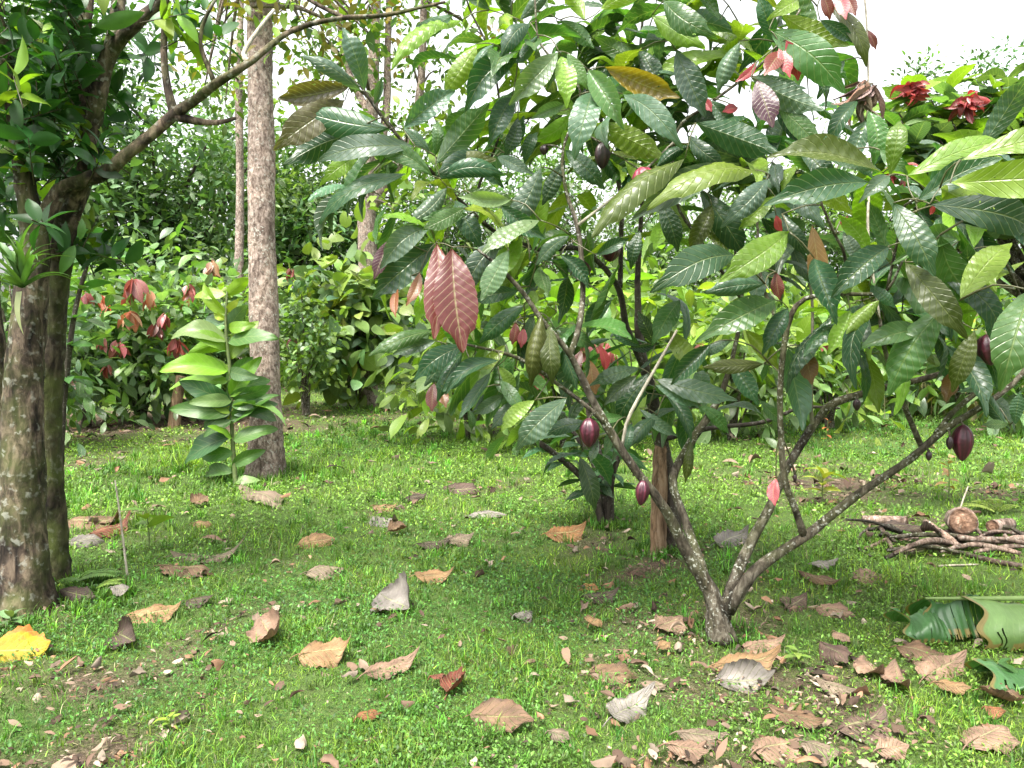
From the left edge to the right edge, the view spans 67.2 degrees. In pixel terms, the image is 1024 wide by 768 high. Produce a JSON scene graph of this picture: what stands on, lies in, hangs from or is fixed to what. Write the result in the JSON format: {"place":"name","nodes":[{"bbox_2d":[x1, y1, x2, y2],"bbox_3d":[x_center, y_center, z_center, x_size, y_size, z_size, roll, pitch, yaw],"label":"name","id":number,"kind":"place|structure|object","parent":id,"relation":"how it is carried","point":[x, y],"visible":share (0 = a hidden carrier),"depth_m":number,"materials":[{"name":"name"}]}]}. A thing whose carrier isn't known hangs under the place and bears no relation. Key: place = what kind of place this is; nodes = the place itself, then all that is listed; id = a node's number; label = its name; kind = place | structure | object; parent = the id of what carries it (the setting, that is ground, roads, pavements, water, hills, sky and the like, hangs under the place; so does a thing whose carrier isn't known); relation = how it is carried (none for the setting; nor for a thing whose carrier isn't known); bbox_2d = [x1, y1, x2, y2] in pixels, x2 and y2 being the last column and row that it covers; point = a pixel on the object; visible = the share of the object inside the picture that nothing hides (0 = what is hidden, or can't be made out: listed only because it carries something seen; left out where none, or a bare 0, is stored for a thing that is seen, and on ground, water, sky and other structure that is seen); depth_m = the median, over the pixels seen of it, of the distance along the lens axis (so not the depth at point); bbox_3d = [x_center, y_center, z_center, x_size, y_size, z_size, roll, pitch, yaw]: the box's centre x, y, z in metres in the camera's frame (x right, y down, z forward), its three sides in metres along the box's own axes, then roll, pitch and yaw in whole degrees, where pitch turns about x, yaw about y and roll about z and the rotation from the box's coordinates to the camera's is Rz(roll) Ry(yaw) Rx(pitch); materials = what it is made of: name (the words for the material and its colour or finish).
{"place":"outdoors","nodes":[
{"label":"outdoors","id":0,"kind":"place"},
{"bbox_2d":[0,342,1023,767],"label":"ground","id":1,"kind":"structure","parent":0,"point":[120,674],"depth_m":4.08,"materials":[{"name":"plant"}]},
{"bbox_2d":[0,624,49,662],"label":"yellow leaf","id":2,"kind":"object","parent":1,"relation":"on","point":[18,638],"visible":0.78,"depth_m":3.58,"materials":[{"name":"plant"}]},
{"bbox_2d":[57,586,94,602],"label":"dry leaf","id":3,"kind":"object","parent":1,"relation":"on","point":[72,592],"visible":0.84,"depth_m":4.23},
{"bbox_2d":[0,251,155,456],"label":"cacao shrub","id":4,"kind":"object","parent":1,"relation":"on","point":[83,394],"visible":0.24,"depth_m":9.63,"materials":[{"name":"green plant"}]},
{"bbox_2d":[69,534,104,547],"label":"dry leaf","id":5,"kind":"object","parent":1,"relation":"on","point":[83,539],"visible":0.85,"depth_m":5.34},
{"bbox_2d":[57,568,121,584],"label":"fern","id":6,"kind":"object","parent":1,"relation":"on","point":[95,573],"visible":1,"depth_m":4.45,"materials":[{"name":"green plant"}]},
{"bbox_2d":[6,238,173,433],"bbox_3d":[-6.552,-0.707,11.953,2.972,3.356,2.816,0,4,0],"label":"cacao shrub","id":7,"kind":"object","parent":1,"relation":"on","point":[85,306],"visible":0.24,"depth_m":11.69,"materials":[{"name":"green plant"}]},
{"bbox_2d":[68,510,118,529],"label":"dry leaf","id":8,"kind":"object","parent":1,"relation":"on","point":[75,520],"visible":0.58,"depth_m":5.77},
{"bbox_2d":[62,227,143,467],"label":"young plant","id":9,"kind":"object","parent":1,"relation":"on","point":[71,340],"visible":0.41,"depth_m":7.32,"materials":[{"name":"green plant"}]},
{"bbox_2d":[90,510,130,537],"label":"dry leaf","id":10,"kind":"object","parent":1,"relation":"on","point":[105,530],"visible":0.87,"depth_m":5.58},
{"bbox_2d":[0,0,225,265],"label":"broadleaf tree","id":11,"kind":"object","parent":1,"relation":"on","point":[115,103],"visible":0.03,"depth_m":22.66,"materials":[{"name":"green plant"}]},
{"bbox_2d":[104,616,135,649],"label":"dry leaf","id":12,"kind":"object","parent":1,"relation":"on","point":[127,634],"visible":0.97,"depth_m":3.73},
{"bbox_2d":[121,501,173,550],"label":"seedling","id":13,"kind":"object","parent":1,"relation":"on","point":[156,520],"visible":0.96,"depth_m":5.18,"materials":[{"name":"green plant"}]},
{"bbox_2d":[114,601,180,623],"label":"dry leaf","id":14,"kind":"object","parent":1,"relation":"on","point":[148,610],"visible":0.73,"depth_m":4.08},
{"bbox_2d":[66,195,249,425],"bbox_3d":[-6.021,-1.001,12.406,3.726,4.190,3.418,-3,5,-38],"label":"cacao shrub","id":15,"kind":"object","parent":1,"relation":"on","point":[145,294],"visible":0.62,"depth_m":11.97,"materials":[{"name":"green plant"}]},
{"bbox_2d":[167,375,185,428],"bbox_3d":[-5.157,0.299,11.852,0.304,0.875,0.205,0,4,0],"label":"stump","id":16,"kind":"object","parent":1,"relation":"on","point":[176,398],"visible":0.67,"depth_m":11.78,"materials":[{"name":"brown wood"}]},
{"bbox_2d":[3,83,353,310],"bbox_3d":[-10.544,-4.550,23.774,12.099,8.976,9.987,0,4,0],"label":"broadleaf tree","id":17,"kind":"object","parent":1,"relation":"on","point":[190,215],"visible":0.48,"depth_m":22.45,"materials":[{"name":"green plant"}]},
{"bbox_2d":[154,564,213,577],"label":"dry leaf","id":18,"kind":"object","parent":1,"relation":"on","point":[192,570],"visible":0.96,"depth_m":4.67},
{"bbox_2d":[159,531,247,563],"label":"dry leaf","id":19,"kind":"object","parent":1,"relation":"on","point":[214,557],"visible":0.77,"depth_m":5.00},
{"bbox_2d":[105,30,303,296],"bbox_3d":[-12.939,-7.614,32.367,9.319,13.764,9.792,0,4,0],"label":"feathery tree","id":20,"kind":"object","parent":1,"relation":"on","point":[212,118],"visible":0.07,"depth_m":31.75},
{"bbox_2d":[128,228,296,416],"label":"cacao shrub","id":21,"kind":"object","parent":1,"relation":"on","point":[213,267],"visible":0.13,"depth_m":13.31,"materials":[{"name":"green plant"}]},
{"bbox_2d":[153,0,275,358],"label":"slender tree","id":22,"kind":"object","parent":1,"relation":"on","point":[239,214],"visible":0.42,"depth_m":16.93,"materials":[{"name":"green plant"}]},
{"bbox_2d":[159,277,285,486],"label":"sapling","id":23,"kind":"object","parent":1,"relation":"on","point":[218,410],"visible":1,"depth_m":7.51,"materials":[{"name":"green plant"}]},
{"bbox_2d":[0,0,445,621],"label":"mossy tree","id":24,"kind":"object","parent":1,"relation":"on","point":[76,82],"visible":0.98,"depth_m":4.04,"materials":[{"name":"green plant"}]},
{"bbox_2d":[0,222,79,334],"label":"bromeliad","id":25,"kind":"object","parent":24,"relation":"attached to","point":[19,273],"visible":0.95,"depth_m":3.73,"materials":[{"name":"green plant"}]},
{"bbox_2d":[239,484,282,509],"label":"dry leaf","id":26,"kind":"object","parent":1,"relation":"on","point":[268,496],"visible":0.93,"depth_m":6.67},
{"bbox_2d":[246,608,279,642],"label":"dry leaf","id":27,"kind":"object","parent":1,"relation":"on","point":[266,625],"visible":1,"depth_m":3.72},
{"bbox_2d":[144,100,421,296],"bbox_3d":[-7.614,-5.114,26.434,10.036,9.657,10.185,0,4,0],"label":"broadleaf tree","id":28,"kind":"object","parent":1,"relation":"on","point":[287,177],"visible":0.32,"depth_m":25.43,"materials":[{"name":"green plant"}]},
{"bbox_2d":[140,0,451,478],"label":"pale trunked tree","id":29,"kind":"object","parent":1,"relation":"on","point":[263,300],"visible":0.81,"depth_m":8.02,"materials":[{"name":"green plant"}]},
{"bbox_2d":[245,254,351,416],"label":"shrub","id":30,"kind":"object","parent":1,"relation":"on","point":[303,348],"visible":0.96,"depth_m":12.82,"materials":[{"name":"green plant"}]},
{"bbox_2d":[292,532,334,548],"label":"dry leaf","id":31,"kind":"object","parent":1,"relation":"on","point":[323,537],"visible":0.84,"depth_m":5.28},
{"bbox_2d":[290,637,349,668],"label":"dry leaf","id":32,"kind":"object","parent":1,"relation":"on","point":[317,653],"visible":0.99,"depth_m":3.43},
{"bbox_2d":[297,565,343,580],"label":"dry leaf","id":33,"kind":"object","parent":1,"relation":"on","point":[314,571],"visible":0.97,"depth_m":4.67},
{"bbox_2d":[247,199,429,412],"bbox_3d":[-3.081,-1.152,14.257,3.196,4.300,3.403,1,4,14],"label":"round leaved shrub","id":34,"kind":"object","parent":1,"relation":"on","point":[353,292],"visible":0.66,"depth_m":14.00,"materials":[{"name":"green plant"}]},
{"bbox_2d":[193,0,537,406],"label":"slender tree","id":35,"kind":"object","parent":1,"relation":"on","point":[373,201],"visible":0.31,"depth_m":14.82,"materials":[{"name":"green plant"}]},
{"bbox_2d":[284,176,480,327],"bbox_3d":[-5.256,-4.492,30.287,9.101,7.939,9.797,0,4,0],"label":"broadleaf tree","id":36,"kind":"object","parent":1,"relation":"on","point":[402,224],"visible":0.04,"depth_m":28.45,"materials":[{"name":"green plant"}]},
{"bbox_2d":[356,646,419,679],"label":"dry leaf","id":37,"kind":"object","parent":1,"relation":"on","point":[406,662],"visible":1,"depth_m":3.32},
{"bbox_2d":[370,571,409,613],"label":"dry leaf","id":38,"kind":"object","parent":1,"relation":"on","point":[396,593],"visible":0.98,"depth_m":4.13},
{"bbox_2d":[408,567,453,584],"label":"dry leaf","id":39,"kind":"object","parent":1,"relation":"on","point":[431,575],"visible":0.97,"depth_m":4.64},
{"bbox_2d":[362,242,540,445],"bbox_3d":[-0.577,-0.285,10.383,3.012,3.103,2.646,0,4,0],"label":"cacao shrub","id":40,"kind":"object","parent":1,"relation":"on","point":[446,420],"visible":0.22,"depth_m":10.16,"materials":[{"name":"green plant"}]},
{"bbox_2d":[440,666,464,702],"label":"dry leaf","id":41,"kind":"object","parent":1,"relation":"on","point":[446,681],"visible":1,"depth_m":3.18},
{"bbox_2d":[437,482,480,494],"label":"dry leaf","id":42,"kind":"object","parent":1,"relation":"on","point":[464,488],"visible":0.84,"depth_m":7.16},
{"bbox_2d":[381,100,551,329],"bbox_3d":[-2.290,-5.944,30.203,7.359,10.805,8.028,-4,6,-44],"label":"feathery tree","id":43,"kind":"object","parent":1,"relation":"on","point":[486,232],"visible":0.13,"depth_m":29.78,"materials":[{"name":"plant"}]},
{"bbox_2d":[380,204,593,340],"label":"broadleaf tree","id":44,"kind":"object","parent":1,"relation":"on","point":[468,250],"visible":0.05,"depth_m":31.61,"materials":[{"name":"green plant"}]},
{"bbox_2d":[463,697,533,732],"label":"dry leaf","id":45,"kind":"object","parent":1,"relation":"on","point":[511,711],"visible":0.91,"depth_m":2.89,"materials":[{"name":"plant"}]},
{"bbox_2d":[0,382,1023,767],"bbox_3d":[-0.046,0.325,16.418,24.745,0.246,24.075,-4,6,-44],"label":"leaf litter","id":46,"kind":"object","parent":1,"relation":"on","point":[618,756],"visible":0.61,"depth_m":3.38,"materials":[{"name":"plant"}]},
{"bbox_2d":[1,241,1023,393],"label":"undergrowth","id":47,"kind":"object","parent":1,"relation":"on","point":[1004,297],"visible":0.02,"depth_m":20.18,"materials":[{"name":"plant"}]},
{"bbox_2d":[456,105,650,309],"bbox_3d":[1.685,-6.452,34.240,9.575,11.235,9.425,-3,5,-38],"label":"feathery tree","id":48,"kind":"object","parent":1,"relation":"on","point":[567,226],"visible":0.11,"depth_m":32.83,"materials":[{"name":"plant"}]},
{"bbox_2d":[273,0,839,552],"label":"cacao tree","id":49,"kind":"object","parent":1,"relation":"on","point":[301,126],"visible":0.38,"depth_m":4.33,"materials":[{"name":"green plant"}]},
{"bbox_2d":[541,521,585,542],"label":"dry leaf","id":50,"kind":"object","parent":1,"relation":"on","point":[576,530],"visible":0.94,"depth_m":5.71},
{"bbox_2d":[441,225,692,460],"bbox_3d":[0.767,-0.319,9.535,3.392,3.494,2.723,-2,5,-31],"label":"shrub","id":51,"kind":"object","parent":1,"relation":"on","point":[513,435],"visible":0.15,"depth_m":9.21,"materials":[{"name":"green plant"}]},
{"bbox_2d":[512,350,651,524],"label":"dark shrub","id":52,"kind":"object","parent":1,"relation":"on","point":[605,506],"visible":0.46,"depth_m":6.01,"materials":[{"name":"green plant"}]},
{"bbox_2d":[577,661,637,683],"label":"dry leaf","id":53,"kind":"object","parent":1,"relation":"on","point":[613,668],"visible":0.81,"depth_m":3.36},
{"bbox_2d":[522,213,710,323],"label":"broadleaf tree","id":54,"kind":"object","parent":1,"relation":"on","point":[628,281],"visible":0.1,"depth_m":34.10,"materials":[{"name":"green plant"}]},
{"bbox_2d":[602,681,654,726],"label":"dry leaf","id":55,"kind":"object","parent":1,"relation":"on","point":[619,710],"visible":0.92,"depth_m":2.99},
{"bbox_2d":[283,0,1023,644],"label":"cacao tree","id":56,"kind":"object","parent":1,"relation":"on","point":[973,188],"visible":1,"depth_m":3.46,"materials":[{"name":"green plant"}]},
{"bbox_2d":[561,131,753,295],"bbox_3d":[6.983,-6.548,36.268,8.852,11.228,10.939,2,4,24],"label":"feathery tree","id":57,"kind":"object","parent":1,"relation":"on","point":[655,216],"visible":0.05,"depth_m":35.67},
{"bbox_2d":[649,445,667,556],"bbox_3d":[1.010,0.793,5.286,0.131,0.847,0.193,3,5,35],"label":"wooden stake","id":58,"kind":"object","parent":1,"relation":"on","point":[658,529],"visible":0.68,"depth_m":5.26,"materials":[{"name":"brown wood"}]},
{"bbox_2d":[532,202,794,426],"bbox_3d":[2.073,-0.747,11.386,3.056,3.969,2.939,-2,4,-26],"label":"shrub","id":59,"kind":"object","parent":1,"relation":"on","point":[648,304],"visible":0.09,"depth_m":11.14,"materials":[{"name":"green plant"}]},
{"bbox_2d":[652,614,687,635],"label":"dry leaf","id":60,"kind":"object","parent":1,"relation":"on","point":[663,623],"visible":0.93,"depth_m":3.88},
{"bbox_2d":[658,739,708,760],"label":"dry leaf","id":61,"kind":"object","parent":1,"relation":"on","point":[678,747],"visible":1,"depth_m":2.62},
{"bbox_2d":[668,728,726,749],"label":"dry leaf","id":62,"kind":"object","parent":1,"relation":"on","point":[696,735],"visible":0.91,"depth_m":2.75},
{"bbox_2d":[624,218,830,348],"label":"broadleaf tree","id":63,"kind":"object","parent":1,"relation":"on","point":[719,275],"visible":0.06,"depth_m":31.50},
{"bbox_2d":[711,524,748,547],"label":"dry leaf","id":64,"kind":"object","parent":1,"relation":"on","point":[727,535],"visible":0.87,"depth_m":5.40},
{"bbox_2d":[596,254,882,448],"bbox_3d":[2.985,-0.332,10.550,3.888,3.164,2.613,0,4,0],"label":"cacao shrub","id":65,"kind":"object","parent":1,"relation":"on","point":[802,330],"visible":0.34,"depth_m":10.20,"materials":[{"name":"green plant"}]},
{"bbox_2d":[707,658,774,694],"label":"dry leaf","id":66,"kind":"object","parent":1,"relation":"on","point":[751,671],"visible":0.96,"depth_m":3.29,"materials":[{"name":"plant"}]},
{"bbox_2d":[705,644,780,673],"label":"dry leaf","id":67,"kind":"object","parent":1,"relation":"on","point":[766,659],"visible":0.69,"depth_m":3.40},
{"bbox_2d":[736,634,784,654],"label":"dry leaf","id":68,"kind":"object","parent":1,"relation":"on","point":[752,645],"visible":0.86,"depth_m":3.66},
{"bbox_2d":[749,736,801,767],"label":"dry leaf","id":69,"kind":"object","parent":1,"relation":"on","point":[773,743],"visible":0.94,"depth_m":2.68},
{"bbox_2d":[759,704,826,728],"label":"dry leaf","id":70,"kind":"object","parent":1,"relation":"on","point":[808,719],"visible":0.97,"depth_m":2.91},
{"bbox_2d":[780,592,806,611],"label":"dry leaf","id":71,"kind":"object","parent":1,"relation":"on","point":[801,599],"visible":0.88,"depth_m":4.18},
{"bbox_2d":[709,96,910,310],"bbox_3d":[12.419,-6.729,35.051,10.094,11.699,10.196,-1,4,-15],"label":"feathery tree","id":72,"kind":"object","parent":1,"relation":"on","point":[763,231],"visible":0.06,"depth_m":33.71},
{"bbox_2d":[793,570,841,584],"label":"dry leaf","id":73,"kind":"object","parent":1,"relation":"on","point":[818,579],"visible":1,"depth_m":4.53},
{"bbox_2d":[796,739,842,763],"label":"dry leaf","id":74,"kind":"object","parent":1,"relation":"on","point":[814,745],"visible":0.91,"depth_m":2.69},
{"bbox_2d":[800,464,846,504],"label":"seedling","id":75,"kind":"object","parent":1,"relation":"on","point":[825,472],"visible":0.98,"depth_m":6.65,"materials":[{"name":"green plant"}]},
{"bbox_2d":[723,218,937,445],"bbox_3d":[4.815,-0.596,11.617,3.300,3.734,2.539,-3,5,-34],"label":"cacao shrub","id":76,"kind":"object","parent":1,"relation":"on","point":[845,384],"visible":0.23,"depth_m":11.28,"materials":[{"name":"green plant"}]},
{"bbox_2d":[810,602,854,619],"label":"dry leaf","id":77,"kind":"object","parent":1,"relation":"on","point":[839,606],"visible":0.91,"depth_m":4.07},
{"bbox_2d":[809,676,856,694],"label":"dry leaf","id":78,"kind":"object","parent":1,"relation":"on","point":[832,687],"visible":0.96,"depth_m":3.17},
{"bbox_2d":[816,641,851,665],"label":"dry leaf","id":79,"kind":"object","parent":1,"relation":"on","point":[832,654],"visible":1,"depth_m":3.52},
{"bbox_2d":[755,165,914,304],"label":"broadleaf tree","id":80,"kind":"object","parent":1,"relation":"on","point":[835,214],"visible":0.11,"depth_m":32.03,"materials":[{"name":"green plant"}]},
{"bbox_2d":[831,705,891,744],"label":"dry leaf","id":81,"kind":"object","parent":1,"relation":"on","point":[880,714],"visible":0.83,"depth_m":2.85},
{"bbox_2d":[853,655,884,673],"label":"dry leaf","id":82,"kind":"object","parent":1,"relation":"on","point":[861,663],"visible":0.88,"depth_m":3.37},
{"bbox_2d":[861,515,907,524],"bbox_3d":[2.791,1.023,5.765,0.311,0.076,0.074,1,4,9],"label":"log","id":83,"kind":"object","parent":1,"relation":"on","point":[900,519],"visible":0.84,"depth_m":5.74,"materials":[{"name":"brown wood"}]},
{"bbox_2d":[871,736,908,759],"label":"dry leaf","id":84,"kind":"object","parent":1,"relation":"on","point":[889,746],"visible":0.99,"depth_m":2.67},
{"bbox_2d":[823,314,962,419],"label":"cacao shrub","id":85,"kind":"object","parent":1,"relation":"on","point":[941,403],"visible":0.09,"depth_m":13.56,"materials":[{"name":"green plant"}]},
{"bbox_2d":[880,659,910,695],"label":"dry leaf","id":86,"kind":"object","parent":1,"relation":"on","point":[892,670],"visible":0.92,"depth_m":3.28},
{"bbox_2d":[889,639,943,663],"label":"dry leaf","id":87,"kind":"object","parent":1,"relation":"on","point":[917,648],"visible":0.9,"depth_m":3.48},
{"bbox_2d":[884,537,958,559],"bbox_3d":[2.759,1.070,5.111,0.793,0.094,0.042,-2,4,-26],"label":"stick","id":88,"kind":"object","parent":1,"relation":"on","point":[891,555],"visible":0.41,"depth_m":4.96,"materials":[{"name":"wood"}]},
{"bbox_2d":[889,532,961,538],"bbox_3d":[2.943,1.049,5.245,0.748,0.089,0.049,0,4,-2],"label":"stick","id":89,"kind":"object","parent":88,"relation":"on","point":[924,534],"visible":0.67,"depth_m":5.23,"materials":[{"name":"wood"}]},
{"bbox_2d":[893,537,961,554],"bbox_3d":[2.743,1.054,5.058,0.617,0.099,0.041,-2,4,-22],"label":"stick","id":90,"kind":"object","parent":88,"relation":"on","point":[930,540],"visible":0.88,"depth_m":5.02,"materials":[{"name":"brown wood"}]},
{"bbox_2d":[826,45,1023,297],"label":"cacao tree","id":91,"kind":"object","parent":1,"relation":"on","point":[910,92],"visible":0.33,"depth_m":5.36,"materials":[{"name":"green plant"}]},
{"bbox_2d":[914,649,966,684],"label":"dry leaf","id":92,"kind":"object","parent":1,"relation":"on","point":[925,665],"visible":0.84,"depth_m":3.33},
{"bbox_2d":[879,44,1004,216],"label":"broadleaf tree","id":93,"kind":"object","parent":1,"relation":"on","point":[931,72],"visible":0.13,"depth_m":36.57,"materials":[{"name":"green plant"}]},
{"bbox_2d":[929,679,970,694],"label":"dry leaf","id":94,"kind":"object","parent":1,"relation":"on","point":[956,688],"visible":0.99,"depth_m":3.14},
{"bbox_2d":[877,313,1023,421],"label":"cacao shrub","id":95,"kind":"object","parent":1,"relation":"on","point":[923,410],"visible":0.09,"depth_m":12.99,"materials":[{"name":"green plant"}]},
{"bbox_2d":[883,594,1023,650],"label":"banana leaf","id":96,"kind":"object","parent":1,"relation":"on","point":[926,616],"visible":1,"depth_m":3.62,"materials":[{"name":"plant"}]},
{"bbox_2d":[944,507,978,534],"bbox_3d":[3.167,0.965,5.437,0.186,0.265,0.436,2,4,26],"label":"log","id":97,"kind":"object","parent":1,"relation":"on","point":[961,520],"visible":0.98,"depth_m":5.26,"materials":[{"name":"brown wood"}]},
{"bbox_2d":[933,277,1023,441],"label":"cacao shrub","id":98,"kind":"object","parent":1,"relation":"on","point":[1012,393],"visible":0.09,"depth_m":10.84,"materials":[{"name":"green plant"}]},
{"bbox_2d":[939,542,1020,555],"bbox_3d":[3.076,1.090,5.083,0.552,0.087,0.076,0,4,-4],"label":"stick","id":99,"kind":"object","parent":1,"relation":"on","point":[987,545],"visible":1,"depth_m":5.08,"materials":[{"name":"brown wood"}]},
{"bbox_2d":[950,35,1023,300],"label":"broadleaf tree","id":100,"kind":"object","parent":1,"relation":"on","point":[998,66],"visible":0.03,"depth_m":36.88,"materials":[{"name":"green plant"}]},
{"bbox_2d":[956,534,1023,543],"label":"stick","id":101,"kind":"object","parent":1,"relation":"on","point":[983,539],"visible":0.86,"depth_m":5.19,"materials":[{"name":"brown wood"}]},
{"bbox_2d":[960,724,1020,753],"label":"dry leaf","id":102,"kind":"object","parent":1,"relation":"on","point":[992,734],"visible":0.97,"depth_m":2.75,"materials":[{"name":"plant"}]},
{"bbox_2d":[964,658,1023,692],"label":"banana leaf scrap","id":103,"kind":"object","parent":1,"relation":"on","point":[1001,674],"visible":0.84,"depth_m":3.15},
{"bbox_2d":[965,552,1023,569],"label":"stick","id":104,"kind":"object","parent":1,"relation":"on","point":[997,561],"visible":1,"depth_m":4.88,"materials":[{"name":"brown wood"}]},
{"bbox_2d":[972,683,1023,701],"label":"dry leaf","id":105,"kind":"object","parent":1,"relation":"on","point":[1008,695],"visible":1,"depth_m":3.05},
{"bbox_2d":[986,518,1016,530],"bbox_3d":[3.514,1.016,5.533,0.319,0.122,0.097,-3,5,-37],"label":"log","id":106,"kind":"object","parent":1,"relation":"on","point":[996,524],"visible":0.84,"depth_m":5.46,"materials":[{"name":"brown wood"}]},
{"bbox_2d":[0,0,1023,329],"label":"sky","id":107,"kind":"structure","parent":0,"point":[909,26],"materials":[{"name":"white"}]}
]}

